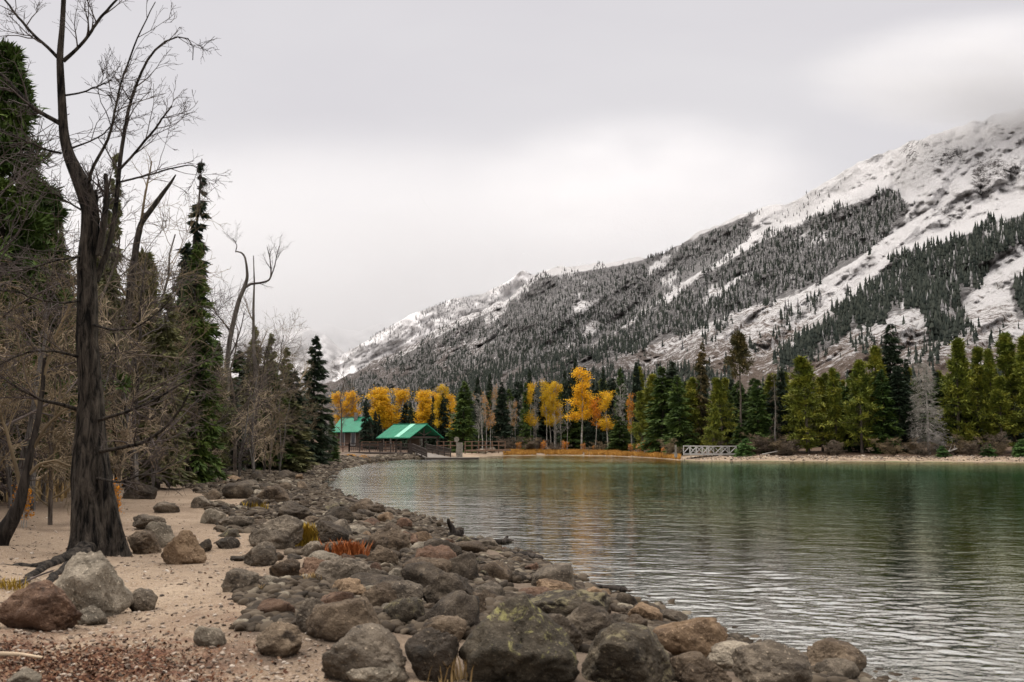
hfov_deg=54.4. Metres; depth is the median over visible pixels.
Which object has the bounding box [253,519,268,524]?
stone
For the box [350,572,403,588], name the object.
stone
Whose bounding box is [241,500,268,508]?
grass tuft
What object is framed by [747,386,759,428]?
fir tree
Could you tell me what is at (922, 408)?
dead conifer
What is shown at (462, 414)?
fir tree
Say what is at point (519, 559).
stone
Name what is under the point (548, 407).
aspen tree
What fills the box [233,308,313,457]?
leafless tree
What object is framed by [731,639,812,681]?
boulder
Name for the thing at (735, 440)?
fir tree
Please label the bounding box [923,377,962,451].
fir tree
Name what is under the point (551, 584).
stone
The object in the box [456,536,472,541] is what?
stone
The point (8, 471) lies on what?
willow tree
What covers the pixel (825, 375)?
pine tree
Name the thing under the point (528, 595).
stone
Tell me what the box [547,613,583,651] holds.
boulder
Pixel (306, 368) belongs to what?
dead tree
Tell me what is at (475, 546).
stone
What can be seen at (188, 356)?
leafless tree
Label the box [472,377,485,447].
spruce tree
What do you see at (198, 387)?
willow tree
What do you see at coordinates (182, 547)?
stone
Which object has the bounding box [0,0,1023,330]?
sky
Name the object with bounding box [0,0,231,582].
cottonwood tree
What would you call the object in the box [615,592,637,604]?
stone
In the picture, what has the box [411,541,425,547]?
stone
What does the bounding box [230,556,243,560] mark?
stone
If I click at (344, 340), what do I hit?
mountain
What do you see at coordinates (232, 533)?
stone
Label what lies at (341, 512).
stone
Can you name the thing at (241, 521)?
stone
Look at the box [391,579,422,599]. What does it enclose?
stone
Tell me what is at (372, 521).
stone
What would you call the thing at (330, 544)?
stone
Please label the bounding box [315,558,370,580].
boulder
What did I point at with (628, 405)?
spruce tree
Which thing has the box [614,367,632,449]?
fir tree
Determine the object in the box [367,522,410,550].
boulder
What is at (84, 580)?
boulder
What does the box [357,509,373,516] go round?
stone
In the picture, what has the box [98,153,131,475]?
spruce tree
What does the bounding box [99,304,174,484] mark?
willow tree
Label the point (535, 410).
aspen tree
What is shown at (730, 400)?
fir tree
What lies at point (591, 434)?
spruce tree
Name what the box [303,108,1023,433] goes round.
mountain
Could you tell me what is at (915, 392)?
fir tree
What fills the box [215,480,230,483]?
stone
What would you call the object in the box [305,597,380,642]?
boulder
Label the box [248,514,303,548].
boulder
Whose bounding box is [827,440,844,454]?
bare shrub
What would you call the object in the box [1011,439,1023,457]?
leafy shrub
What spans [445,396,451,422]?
spruce tree
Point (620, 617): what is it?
stone
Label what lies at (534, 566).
stone
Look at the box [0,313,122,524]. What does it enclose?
willow tree
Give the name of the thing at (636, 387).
spruce tree
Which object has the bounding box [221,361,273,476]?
willow tree
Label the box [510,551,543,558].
driftwood log
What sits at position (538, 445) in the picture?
bare shrub
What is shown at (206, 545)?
stone
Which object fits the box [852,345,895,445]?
pine tree
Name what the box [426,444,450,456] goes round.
ramp railing
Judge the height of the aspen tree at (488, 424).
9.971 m
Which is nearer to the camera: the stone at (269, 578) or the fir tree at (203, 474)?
the stone at (269, 578)
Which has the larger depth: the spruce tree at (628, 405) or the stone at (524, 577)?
the spruce tree at (628, 405)
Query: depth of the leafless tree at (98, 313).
29.33 m
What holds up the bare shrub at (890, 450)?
on the ground at (187, 516)
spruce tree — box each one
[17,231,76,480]
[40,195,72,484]
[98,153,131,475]
[122,292,197,487]
[172,159,212,373]
[217,379,249,470]
[231,345,259,464]
[236,325,266,469]
[263,333,277,412]
[277,370,319,473]
[279,348,302,409]
[301,336,340,464]
[325,421,340,461]
[357,398,374,448]
[371,411,377,448]
[375,414,383,448]
[382,426,392,444]
[386,406,406,445]
[394,402,410,448]
[404,403,414,448]
[421,412,438,449]
[429,396,438,449]
[436,393,451,451]
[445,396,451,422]
[464,397,477,449]
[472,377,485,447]
[483,374,497,446]
[487,381,514,448]
[509,381,523,441]
[513,381,528,440]
[519,387,549,445]
[525,369,539,440]
[533,381,558,445]
[555,370,569,447]
[563,372,576,441]
[571,358,579,442]
[577,367,591,446]
[585,381,599,448]
[591,382,608,447]
[599,369,612,445]
[603,380,616,419]
[605,378,616,441]
[627,362,643,449]
[628,380,643,444]
[654,360,685,451]
[701,388,717,449]
[728,379,733,398]
[764,387,784,451]
[772,368,793,449]
[810,390,825,446]
[869,323,925,448]
[882,365,923,453]
[900,358,923,451]
[920,372,944,441]
[920,382,932,426]
[998,384,1023,445]
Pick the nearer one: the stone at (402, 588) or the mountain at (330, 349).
the stone at (402, 588)
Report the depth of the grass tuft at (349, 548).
14.65 m
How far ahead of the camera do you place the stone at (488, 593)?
10.95 m
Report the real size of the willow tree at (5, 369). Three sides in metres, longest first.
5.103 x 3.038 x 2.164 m
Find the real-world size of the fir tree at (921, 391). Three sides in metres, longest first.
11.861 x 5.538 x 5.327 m
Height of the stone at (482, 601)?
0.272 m
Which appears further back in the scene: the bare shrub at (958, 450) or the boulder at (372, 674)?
the bare shrub at (958, 450)
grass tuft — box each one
[0,575,29,591]
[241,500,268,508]
[295,521,319,545]
[303,572,321,579]
[319,538,373,556]
[427,653,473,681]
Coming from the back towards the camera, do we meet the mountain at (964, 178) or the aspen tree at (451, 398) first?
the mountain at (964, 178)
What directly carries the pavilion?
on the ground at (187, 516)
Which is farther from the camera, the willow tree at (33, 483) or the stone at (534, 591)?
the willow tree at (33, 483)
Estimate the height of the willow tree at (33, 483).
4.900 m
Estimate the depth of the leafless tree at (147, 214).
35.36 m
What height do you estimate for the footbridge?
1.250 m
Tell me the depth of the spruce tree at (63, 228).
34.12 m
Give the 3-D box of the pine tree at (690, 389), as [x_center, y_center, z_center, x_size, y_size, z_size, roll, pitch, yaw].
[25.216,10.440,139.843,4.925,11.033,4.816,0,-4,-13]
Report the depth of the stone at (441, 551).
14.44 m
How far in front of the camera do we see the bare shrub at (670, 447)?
134.35 m
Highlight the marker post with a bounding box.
[672,445,676,457]
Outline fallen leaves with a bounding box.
[0,538,330,681]
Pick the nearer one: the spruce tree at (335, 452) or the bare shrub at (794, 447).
the spruce tree at (335, 452)
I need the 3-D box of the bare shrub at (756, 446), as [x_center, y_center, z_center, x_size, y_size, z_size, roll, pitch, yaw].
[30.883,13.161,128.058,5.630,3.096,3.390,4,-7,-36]
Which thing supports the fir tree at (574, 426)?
on the ground at (187, 516)
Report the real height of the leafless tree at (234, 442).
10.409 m
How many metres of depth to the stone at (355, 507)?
26.66 m
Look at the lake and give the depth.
23.66 m
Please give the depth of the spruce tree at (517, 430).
191.89 m
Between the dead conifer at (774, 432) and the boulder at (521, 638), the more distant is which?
the dead conifer at (774, 432)
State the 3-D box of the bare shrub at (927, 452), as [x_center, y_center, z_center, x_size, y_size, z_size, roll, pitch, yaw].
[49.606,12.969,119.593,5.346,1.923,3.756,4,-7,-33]
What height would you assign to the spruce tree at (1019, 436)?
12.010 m
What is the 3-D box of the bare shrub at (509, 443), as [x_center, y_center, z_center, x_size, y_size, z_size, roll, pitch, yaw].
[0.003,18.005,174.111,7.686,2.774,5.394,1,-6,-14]
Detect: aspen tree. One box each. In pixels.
[329,390,362,423]
[359,386,413,445]
[411,389,441,448]
[431,382,450,427]
[445,394,457,428]
[473,392,487,448]
[482,396,496,448]
[490,384,498,439]
[497,396,522,436]
[507,400,517,443]
[524,382,539,439]
[531,393,540,438]
[539,377,557,448]
[542,379,563,446]
[552,402,571,448]
[562,365,599,448]
[589,397,601,444]
[596,390,616,447]
[612,381,627,441]
[625,393,634,449]
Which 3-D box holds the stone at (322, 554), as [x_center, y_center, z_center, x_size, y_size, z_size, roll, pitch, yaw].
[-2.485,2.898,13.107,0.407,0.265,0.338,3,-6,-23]
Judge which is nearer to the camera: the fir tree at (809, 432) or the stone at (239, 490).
the stone at (239, 490)
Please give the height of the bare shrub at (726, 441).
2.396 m
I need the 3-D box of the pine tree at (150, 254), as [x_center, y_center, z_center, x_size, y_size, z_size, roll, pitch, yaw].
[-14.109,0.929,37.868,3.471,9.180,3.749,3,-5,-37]
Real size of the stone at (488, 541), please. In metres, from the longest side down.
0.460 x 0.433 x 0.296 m
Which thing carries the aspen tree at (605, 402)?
on the ground at (187, 516)
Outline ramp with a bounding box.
[415,453,447,458]
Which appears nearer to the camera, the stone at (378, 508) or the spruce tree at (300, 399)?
the stone at (378, 508)
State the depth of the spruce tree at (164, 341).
33.83 m
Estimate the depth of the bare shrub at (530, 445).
174.88 m
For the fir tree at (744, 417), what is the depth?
135.57 m
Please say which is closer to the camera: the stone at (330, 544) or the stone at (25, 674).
the stone at (25, 674)
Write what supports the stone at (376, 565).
on the ground at (187, 516)
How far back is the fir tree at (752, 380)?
170.38 m
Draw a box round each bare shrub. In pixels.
[496,436,534,448]
[521,436,537,449]
[531,437,549,449]
[546,442,571,449]
[587,442,601,449]
[593,441,608,449]
[657,438,687,454]
[714,439,733,451]
[736,432,764,453]
[751,435,773,453]
[761,434,797,454]
[770,438,801,454]
[779,441,793,454]
[822,444,833,454]
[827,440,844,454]
[869,437,908,455]
[894,436,924,453]
[901,441,941,455]
[946,434,984,454]
[959,440,990,454]
[979,439,1010,453]
[982,431,1010,452]
[988,441,1007,456]
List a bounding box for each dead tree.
[209,223,292,471]
[232,256,279,465]
[299,357,313,396]
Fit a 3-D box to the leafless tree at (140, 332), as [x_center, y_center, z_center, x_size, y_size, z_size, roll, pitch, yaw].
[-11.561,0.398,30.620,6.092,8.794,4.630,2,-6,-16]
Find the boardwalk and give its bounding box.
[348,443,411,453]
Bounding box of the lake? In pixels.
[325,455,1023,681]
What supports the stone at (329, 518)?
on the ground at (187, 516)
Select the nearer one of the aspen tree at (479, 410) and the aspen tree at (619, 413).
the aspen tree at (479, 410)
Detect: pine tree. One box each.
[0,38,142,475]
[0,189,120,484]
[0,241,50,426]
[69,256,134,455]
[120,246,184,481]
[209,340,238,469]
[628,391,649,450]
[632,366,646,412]
[634,373,660,446]
[676,377,705,449]
[689,342,711,452]
[698,406,725,452]
[701,377,739,452]
[722,377,729,389]
[724,329,755,436]
[753,372,782,420]
[779,355,834,452]
[779,381,811,451]
[781,371,789,413]
[807,376,835,450]
[818,372,832,446]
[819,367,851,445]
[837,359,885,452]
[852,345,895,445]
[929,337,985,448]
[936,370,944,381]
[955,346,990,451]
[966,348,1004,437]
[976,375,1021,451]
[993,331,1023,450]
[1004,335,1023,433]
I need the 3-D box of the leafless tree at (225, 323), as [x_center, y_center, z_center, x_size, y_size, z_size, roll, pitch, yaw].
[-14.473,1.448,47.370,7.026,10.025,5.261,1,-6,-6]
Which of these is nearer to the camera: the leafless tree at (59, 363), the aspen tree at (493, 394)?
the leafless tree at (59, 363)
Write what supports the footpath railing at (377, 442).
on the ground at (187, 516)
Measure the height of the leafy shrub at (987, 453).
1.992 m
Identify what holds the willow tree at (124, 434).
on the ground at (187, 516)
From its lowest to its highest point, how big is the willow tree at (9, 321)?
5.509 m
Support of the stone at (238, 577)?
on the ground at (187, 516)
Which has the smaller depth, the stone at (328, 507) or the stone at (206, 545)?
the stone at (206, 545)
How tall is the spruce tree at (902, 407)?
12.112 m
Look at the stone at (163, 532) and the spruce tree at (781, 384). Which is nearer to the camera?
the stone at (163, 532)
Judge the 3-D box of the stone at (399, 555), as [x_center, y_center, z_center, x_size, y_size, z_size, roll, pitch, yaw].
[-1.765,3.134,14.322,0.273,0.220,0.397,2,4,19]
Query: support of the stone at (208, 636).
on the ground at (187, 516)
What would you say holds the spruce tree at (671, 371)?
on the ground at (187, 516)
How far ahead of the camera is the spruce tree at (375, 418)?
165.69 m
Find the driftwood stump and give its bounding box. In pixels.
[447,519,463,536]
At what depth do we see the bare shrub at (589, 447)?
172.22 m
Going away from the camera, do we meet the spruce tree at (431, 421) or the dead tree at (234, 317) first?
the dead tree at (234, 317)
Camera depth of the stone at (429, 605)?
9.56 m
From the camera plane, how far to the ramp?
135.72 m
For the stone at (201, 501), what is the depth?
24.09 m
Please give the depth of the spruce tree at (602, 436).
186.99 m
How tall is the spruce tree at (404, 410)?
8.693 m
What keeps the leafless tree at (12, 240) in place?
on the ground at (187, 516)
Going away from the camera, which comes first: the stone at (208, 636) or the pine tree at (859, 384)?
the stone at (208, 636)
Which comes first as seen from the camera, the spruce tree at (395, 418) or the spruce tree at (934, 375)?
the spruce tree at (934, 375)
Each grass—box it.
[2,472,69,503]
[503,448,680,459]
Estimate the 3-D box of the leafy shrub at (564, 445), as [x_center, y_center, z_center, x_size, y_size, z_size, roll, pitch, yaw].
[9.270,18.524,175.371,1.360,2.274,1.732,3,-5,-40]
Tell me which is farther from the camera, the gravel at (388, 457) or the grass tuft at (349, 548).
the gravel at (388, 457)
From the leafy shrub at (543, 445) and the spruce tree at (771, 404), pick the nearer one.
the spruce tree at (771, 404)
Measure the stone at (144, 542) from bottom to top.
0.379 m
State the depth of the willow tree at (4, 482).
23.75 m
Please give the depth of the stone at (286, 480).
42.13 m
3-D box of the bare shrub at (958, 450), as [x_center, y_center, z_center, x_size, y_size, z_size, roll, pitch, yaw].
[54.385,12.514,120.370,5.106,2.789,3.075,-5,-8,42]
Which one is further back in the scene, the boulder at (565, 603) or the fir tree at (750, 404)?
the fir tree at (750, 404)
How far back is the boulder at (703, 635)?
8.85 m
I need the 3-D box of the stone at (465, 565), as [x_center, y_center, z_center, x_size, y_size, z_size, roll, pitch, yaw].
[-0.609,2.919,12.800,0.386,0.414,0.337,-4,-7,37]
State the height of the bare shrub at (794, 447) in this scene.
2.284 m
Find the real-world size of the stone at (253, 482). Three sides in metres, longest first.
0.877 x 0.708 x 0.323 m
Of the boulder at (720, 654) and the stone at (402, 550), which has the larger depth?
the stone at (402, 550)
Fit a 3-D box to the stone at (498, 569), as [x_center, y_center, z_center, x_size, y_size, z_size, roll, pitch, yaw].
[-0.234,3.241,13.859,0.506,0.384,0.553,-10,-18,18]
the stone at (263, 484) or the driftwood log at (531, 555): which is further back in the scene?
the stone at (263, 484)
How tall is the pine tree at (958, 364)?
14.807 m
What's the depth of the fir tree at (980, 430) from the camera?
128.59 m
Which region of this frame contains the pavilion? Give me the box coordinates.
[376,423,443,454]
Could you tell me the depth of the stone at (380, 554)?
13.77 m
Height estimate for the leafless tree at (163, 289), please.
10.998 m
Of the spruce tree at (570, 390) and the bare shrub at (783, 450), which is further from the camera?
the spruce tree at (570, 390)
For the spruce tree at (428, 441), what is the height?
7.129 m
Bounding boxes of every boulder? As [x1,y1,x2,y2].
[0,579,82,630]
[54,551,133,616]
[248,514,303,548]
[255,621,301,657]
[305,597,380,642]
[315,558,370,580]
[321,623,408,681]
[346,662,401,681]
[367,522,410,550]
[402,556,452,577]
[404,627,458,681]
[421,615,466,641]
[423,572,476,603]
[458,595,579,681]
[529,589,611,616]
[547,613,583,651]
[567,603,615,639]
[581,621,676,681]
[652,617,727,656]
[670,651,731,681]
[706,640,747,670]
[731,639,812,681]
[806,637,866,671]
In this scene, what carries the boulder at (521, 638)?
on the ground at (187, 516)
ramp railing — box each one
[411,443,426,456]
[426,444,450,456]
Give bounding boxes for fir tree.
[167,242,231,482]
[168,239,214,475]
[230,350,245,402]
[241,370,298,470]
[444,381,481,452]
[449,393,479,444]
[479,391,508,446]
[504,389,516,442]
[517,383,533,448]
[551,390,561,444]
[558,402,585,448]
[604,416,633,450]
[611,388,629,429]
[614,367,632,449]
[636,366,687,453]
[661,375,700,454]
[719,380,751,435]
[719,390,739,452]
[728,422,747,453]
[737,403,761,437]
[743,379,776,452]
[745,378,760,401]
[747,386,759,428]
[791,397,818,447]
[831,373,843,443]
[831,377,871,451]
[868,369,905,453]
[911,382,925,441]
[917,374,931,427]
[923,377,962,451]
[945,379,985,451]
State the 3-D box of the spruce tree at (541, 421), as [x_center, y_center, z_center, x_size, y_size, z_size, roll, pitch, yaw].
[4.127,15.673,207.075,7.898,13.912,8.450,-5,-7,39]
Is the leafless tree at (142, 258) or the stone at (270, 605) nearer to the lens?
the stone at (270, 605)
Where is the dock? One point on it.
(452, 457)
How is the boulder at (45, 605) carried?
on the ground at (187, 516)
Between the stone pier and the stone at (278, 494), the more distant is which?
the stone pier
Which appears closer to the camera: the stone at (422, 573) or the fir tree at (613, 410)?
the stone at (422, 573)
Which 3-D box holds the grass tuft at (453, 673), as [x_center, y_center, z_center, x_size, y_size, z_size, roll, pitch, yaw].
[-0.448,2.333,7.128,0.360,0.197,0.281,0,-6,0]
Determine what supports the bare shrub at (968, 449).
on the ground at (187, 516)
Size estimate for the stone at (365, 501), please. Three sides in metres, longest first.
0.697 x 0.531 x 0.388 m
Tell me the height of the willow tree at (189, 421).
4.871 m
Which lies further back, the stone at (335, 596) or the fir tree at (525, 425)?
the fir tree at (525, 425)
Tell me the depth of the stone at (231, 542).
15.28 m
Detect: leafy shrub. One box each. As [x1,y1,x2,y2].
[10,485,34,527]
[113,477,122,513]
[540,440,546,449]
[561,440,568,448]
[730,438,756,456]
[936,446,953,457]
[980,443,997,456]
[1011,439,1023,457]
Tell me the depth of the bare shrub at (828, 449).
124.25 m
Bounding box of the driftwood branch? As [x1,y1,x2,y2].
[596,584,626,592]
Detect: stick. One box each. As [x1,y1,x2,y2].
[0,651,43,658]
[18,570,53,586]
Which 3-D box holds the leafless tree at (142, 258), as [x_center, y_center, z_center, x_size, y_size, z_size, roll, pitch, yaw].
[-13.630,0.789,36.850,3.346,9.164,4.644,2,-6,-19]
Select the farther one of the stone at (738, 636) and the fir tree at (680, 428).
the fir tree at (680, 428)
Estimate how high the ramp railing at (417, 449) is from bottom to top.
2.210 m
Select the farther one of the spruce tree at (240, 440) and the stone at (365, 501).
the spruce tree at (240, 440)
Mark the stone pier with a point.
(459, 449)
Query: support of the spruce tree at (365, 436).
on the ground at (187, 516)
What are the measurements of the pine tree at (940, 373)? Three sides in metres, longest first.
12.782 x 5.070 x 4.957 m
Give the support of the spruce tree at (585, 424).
on the ground at (187, 516)
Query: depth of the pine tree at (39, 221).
24.34 m
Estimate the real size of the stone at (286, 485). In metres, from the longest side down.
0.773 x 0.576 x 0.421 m
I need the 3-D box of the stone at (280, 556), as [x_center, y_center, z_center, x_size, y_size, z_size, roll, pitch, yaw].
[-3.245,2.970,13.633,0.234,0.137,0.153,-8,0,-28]
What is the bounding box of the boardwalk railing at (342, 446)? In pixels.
[337,443,349,451]
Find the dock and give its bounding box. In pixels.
[426,457,479,458]
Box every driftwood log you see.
[469,535,513,542]
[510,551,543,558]
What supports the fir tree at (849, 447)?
on the ground at (187, 516)
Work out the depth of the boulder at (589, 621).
8.94 m
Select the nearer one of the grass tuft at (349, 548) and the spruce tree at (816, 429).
the grass tuft at (349, 548)
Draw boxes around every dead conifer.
[769,371,780,452]
[905,362,954,453]
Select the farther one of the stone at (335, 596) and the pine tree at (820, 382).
the pine tree at (820, 382)
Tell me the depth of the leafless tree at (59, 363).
25.78 m
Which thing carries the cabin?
on the ground at (187, 516)
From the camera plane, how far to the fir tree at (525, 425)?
180.91 m
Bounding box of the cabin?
[332,412,375,447]
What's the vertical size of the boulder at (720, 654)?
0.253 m
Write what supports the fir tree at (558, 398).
on the ground at (187, 516)
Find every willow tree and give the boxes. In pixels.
[0,209,138,507]
[0,236,22,411]
[0,249,66,501]
[0,275,67,502]
[0,279,76,491]
[0,300,77,510]
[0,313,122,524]
[2,256,148,478]
[72,284,167,496]
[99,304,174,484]
[136,372,192,486]
[156,362,212,470]
[179,364,227,476]
[204,357,249,470]
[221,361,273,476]
[229,375,275,472]
[250,371,315,470]
[250,375,297,473]
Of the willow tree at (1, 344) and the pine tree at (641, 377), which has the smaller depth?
the willow tree at (1, 344)
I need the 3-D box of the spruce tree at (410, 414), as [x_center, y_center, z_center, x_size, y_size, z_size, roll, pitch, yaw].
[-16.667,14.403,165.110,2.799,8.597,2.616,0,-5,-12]
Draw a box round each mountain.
[211,328,344,377]
[215,321,398,352]
[242,266,564,417]
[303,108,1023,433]
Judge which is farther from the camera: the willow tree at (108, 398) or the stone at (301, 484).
the stone at (301, 484)
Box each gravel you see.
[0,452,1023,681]
[178,458,920,681]
[339,452,429,462]
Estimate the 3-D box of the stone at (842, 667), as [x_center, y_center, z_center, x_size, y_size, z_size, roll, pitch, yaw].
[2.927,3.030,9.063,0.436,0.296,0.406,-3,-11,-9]
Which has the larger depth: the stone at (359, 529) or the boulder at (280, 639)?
the stone at (359, 529)
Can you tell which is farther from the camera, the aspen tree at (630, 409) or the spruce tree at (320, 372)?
the aspen tree at (630, 409)
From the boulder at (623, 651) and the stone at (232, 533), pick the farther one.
the stone at (232, 533)
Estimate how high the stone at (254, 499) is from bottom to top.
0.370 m
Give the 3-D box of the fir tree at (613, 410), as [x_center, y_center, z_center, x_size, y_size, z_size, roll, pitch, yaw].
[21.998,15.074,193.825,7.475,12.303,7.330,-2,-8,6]
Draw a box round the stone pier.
[454,437,462,456]
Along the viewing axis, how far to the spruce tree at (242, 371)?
66.93 m
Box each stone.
[7,667,41,681]
[77,605,107,625]
[122,480,158,499]
[127,530,161,553]
[129,588,157,611]
[132,514,166,528]
[145,521,174,547]
[153,501,179,512]
[161,530,206,564]
[191,495,210,507]
[193,626,226,646]
[199,539,211,551]
[200,508,226,523]
[203,488,220,499]
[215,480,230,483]
[215,536,240,548]
[218,516,253,526]
[218,529,240,537]
[221,568,258,591]
[222,482,253,498]
[222,505,230,510]
[226,475,240,480]
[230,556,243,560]
[239,496,263,506]
[241,480,258,484]
[244,541,277,566]
[249,471,264,478]
[251,485,260,489]
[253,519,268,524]
[255,485,289,502]
[256,483,269,486]
[257,598,294,612]
[263,575,278,581]
[269,558,300,576]
[276,470,295,478]
[276,552,283,560]
[277,482,291,490]
[277,501,315,519]
[278,479,291,483]
[287,553,301,558]
[295,474,302,478]
[296,597,323,632]
[297,481,307,488]
[298,500,308,504]
[299,557,324,575]
[301,541,324,556]
[304,516,319,522]
[308,550,338,559]
[314,515,338,524]
[314,520,348,543]
[320,591,353,603]
[323,503,339,510]
[324,506,354,522]
[327,541,343,551]
[332,577,365,595]
[333,518,351,531]
[342,553,355,558]
[349,502,367,511]
[350,524,367,533]
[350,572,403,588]
[357,498,372,505]
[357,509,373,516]
[359,537,368,546]
[360,581,396,606]
[364,518,379,524]
[365,545,397,564]
[366,504,385,512]
[368,568,388,574]
[370,562,381,569]
[378,512,393,521]
[383,597,424,623]
[385,508,396,513]
[389,568,401,576]
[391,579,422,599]
[392,550,402,558]
[396,518,412,527]
[399,547,410,552]
[400,562,444,587]
[403,531,417,544]
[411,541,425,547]
[413,531,432,541]
[414,544,456,559]
[422,590,479,626]
[423,603,434,608]
[424,537,461,555]
[439,531,448,536]
[449,551,479,580]
[454,540,485,552]
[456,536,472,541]
[472,591,486,612]
[475,581,503,595]
[478,537,497,546]
[478,560,512,581]
[479,570,488,575]
[482,576,498,583]
[482,589,496,597]
[512,557,523,562]
[512,572,526,580]
[519,586,549,595]
[521,593,533,598]
[524,562,538,569]
[531,563,573,586]
[536,578,573,590]
[587,586,601,591]
[600,588,610,593]
[607,604,611,613]
[611,614,628,621]
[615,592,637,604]
[624,614,647,625]
[628,602,662,620]
[660,609,687,621]
[728,632,744,640]
[815,658,859,678]
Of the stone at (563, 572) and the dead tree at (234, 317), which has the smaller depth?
the stone at (563, 572)
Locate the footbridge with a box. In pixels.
[683,445,736,454]
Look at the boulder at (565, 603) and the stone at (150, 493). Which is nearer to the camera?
the boulder at (565, 603)
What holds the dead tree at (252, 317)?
on the ground at (187, 516)
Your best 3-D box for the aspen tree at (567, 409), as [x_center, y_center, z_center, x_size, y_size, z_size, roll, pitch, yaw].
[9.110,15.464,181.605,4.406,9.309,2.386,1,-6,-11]
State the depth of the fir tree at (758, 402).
131.16 m
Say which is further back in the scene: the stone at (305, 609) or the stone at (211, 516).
the stone at (211, 516)
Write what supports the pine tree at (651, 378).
on the ground at (187, 516)
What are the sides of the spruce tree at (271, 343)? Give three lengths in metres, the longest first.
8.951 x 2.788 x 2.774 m
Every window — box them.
[340,432,344,444]
[351,432,355,444]
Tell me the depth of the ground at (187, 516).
11.27 m
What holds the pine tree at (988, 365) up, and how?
on the ground at (187, 516)
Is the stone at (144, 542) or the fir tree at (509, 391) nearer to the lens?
the stone at (144, 542)
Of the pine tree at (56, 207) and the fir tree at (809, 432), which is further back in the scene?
the fir tree at (809, 432)
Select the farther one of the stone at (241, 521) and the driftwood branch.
the stone at (241, 521)
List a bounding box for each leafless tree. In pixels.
[0,87,124,432]
[10,270,118,463]
[12,229,136,501]
[24,157,213,446]
[26,186,174,496]
[72,188,232,481]
[75,217,236,479]
[98,144,194,487]
[112,238,188,478]
[154,309,242,436]
[159,274,233,483]
[163,274,286,451]
[199,367,240,466]
[209,278,284,471]
[230,326,303,469]
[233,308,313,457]
[235,333,296,469]
[239,316,317,425]
[292,360,329,430]
[323,357,363,447]
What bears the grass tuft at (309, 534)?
on the ground at (187, 516)
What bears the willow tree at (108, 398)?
on the ground at (187, 516)
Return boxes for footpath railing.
[361,441,401,451]
[436,441,455,452]
[464,441,510,453]
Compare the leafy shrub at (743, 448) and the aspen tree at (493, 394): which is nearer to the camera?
the leafy shrub at (743, 448)
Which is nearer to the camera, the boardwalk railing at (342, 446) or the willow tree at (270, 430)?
the willow tree at (270, 430)
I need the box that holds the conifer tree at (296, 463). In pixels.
[267,393,318,471]
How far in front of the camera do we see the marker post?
122.17 m
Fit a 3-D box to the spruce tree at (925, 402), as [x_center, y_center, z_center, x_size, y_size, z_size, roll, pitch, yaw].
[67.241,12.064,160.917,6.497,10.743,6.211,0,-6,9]
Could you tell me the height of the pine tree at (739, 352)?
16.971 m
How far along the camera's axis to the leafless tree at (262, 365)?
57.94 m
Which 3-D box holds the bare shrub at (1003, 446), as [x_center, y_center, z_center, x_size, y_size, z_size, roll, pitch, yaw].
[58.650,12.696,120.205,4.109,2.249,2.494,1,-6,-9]
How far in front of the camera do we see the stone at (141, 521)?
18.04 m
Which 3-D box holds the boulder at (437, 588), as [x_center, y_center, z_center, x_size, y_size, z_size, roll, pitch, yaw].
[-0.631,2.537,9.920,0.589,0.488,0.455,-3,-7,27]
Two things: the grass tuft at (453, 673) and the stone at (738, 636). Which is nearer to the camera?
the grass tuft at (453, 673)
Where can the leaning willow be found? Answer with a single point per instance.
(10, 521)
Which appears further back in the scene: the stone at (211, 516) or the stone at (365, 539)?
the stone at (211, 516)
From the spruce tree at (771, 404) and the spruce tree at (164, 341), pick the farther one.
the spruce tree at (771, 404)
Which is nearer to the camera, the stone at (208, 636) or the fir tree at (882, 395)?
the stone at (208, 636)
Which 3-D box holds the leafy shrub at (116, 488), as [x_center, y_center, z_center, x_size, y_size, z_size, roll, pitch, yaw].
[-8.337,3.336,20.767,0.551,0.964,0.432,-2,-5,0]
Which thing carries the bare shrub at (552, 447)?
on the ground at (187, 516)
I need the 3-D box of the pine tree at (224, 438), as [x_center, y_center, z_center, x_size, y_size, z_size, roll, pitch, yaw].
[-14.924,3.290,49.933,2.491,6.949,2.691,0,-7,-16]
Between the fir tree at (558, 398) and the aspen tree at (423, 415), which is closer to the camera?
the aspen tree at (423, 415)
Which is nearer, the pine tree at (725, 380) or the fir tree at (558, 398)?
the pine tree at (725, 380)
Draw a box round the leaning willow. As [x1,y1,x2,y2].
[0,234,124,545]
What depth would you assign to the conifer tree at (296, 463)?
62.14 m
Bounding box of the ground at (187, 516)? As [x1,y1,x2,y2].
[0,440,1023,681]
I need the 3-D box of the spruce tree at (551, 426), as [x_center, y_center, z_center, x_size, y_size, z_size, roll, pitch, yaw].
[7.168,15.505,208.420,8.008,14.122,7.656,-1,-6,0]
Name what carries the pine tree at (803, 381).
on the ground at (187, 516)
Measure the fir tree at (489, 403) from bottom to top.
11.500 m
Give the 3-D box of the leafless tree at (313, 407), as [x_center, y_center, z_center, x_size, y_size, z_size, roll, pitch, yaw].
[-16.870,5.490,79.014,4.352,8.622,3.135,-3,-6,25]
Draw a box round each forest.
[330,186,1023,415]
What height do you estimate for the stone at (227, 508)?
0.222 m
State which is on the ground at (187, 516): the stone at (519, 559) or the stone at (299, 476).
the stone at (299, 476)
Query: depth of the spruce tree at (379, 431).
164.59 m
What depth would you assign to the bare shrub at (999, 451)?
117.03 m
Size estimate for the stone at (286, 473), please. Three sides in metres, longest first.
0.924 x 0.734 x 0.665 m

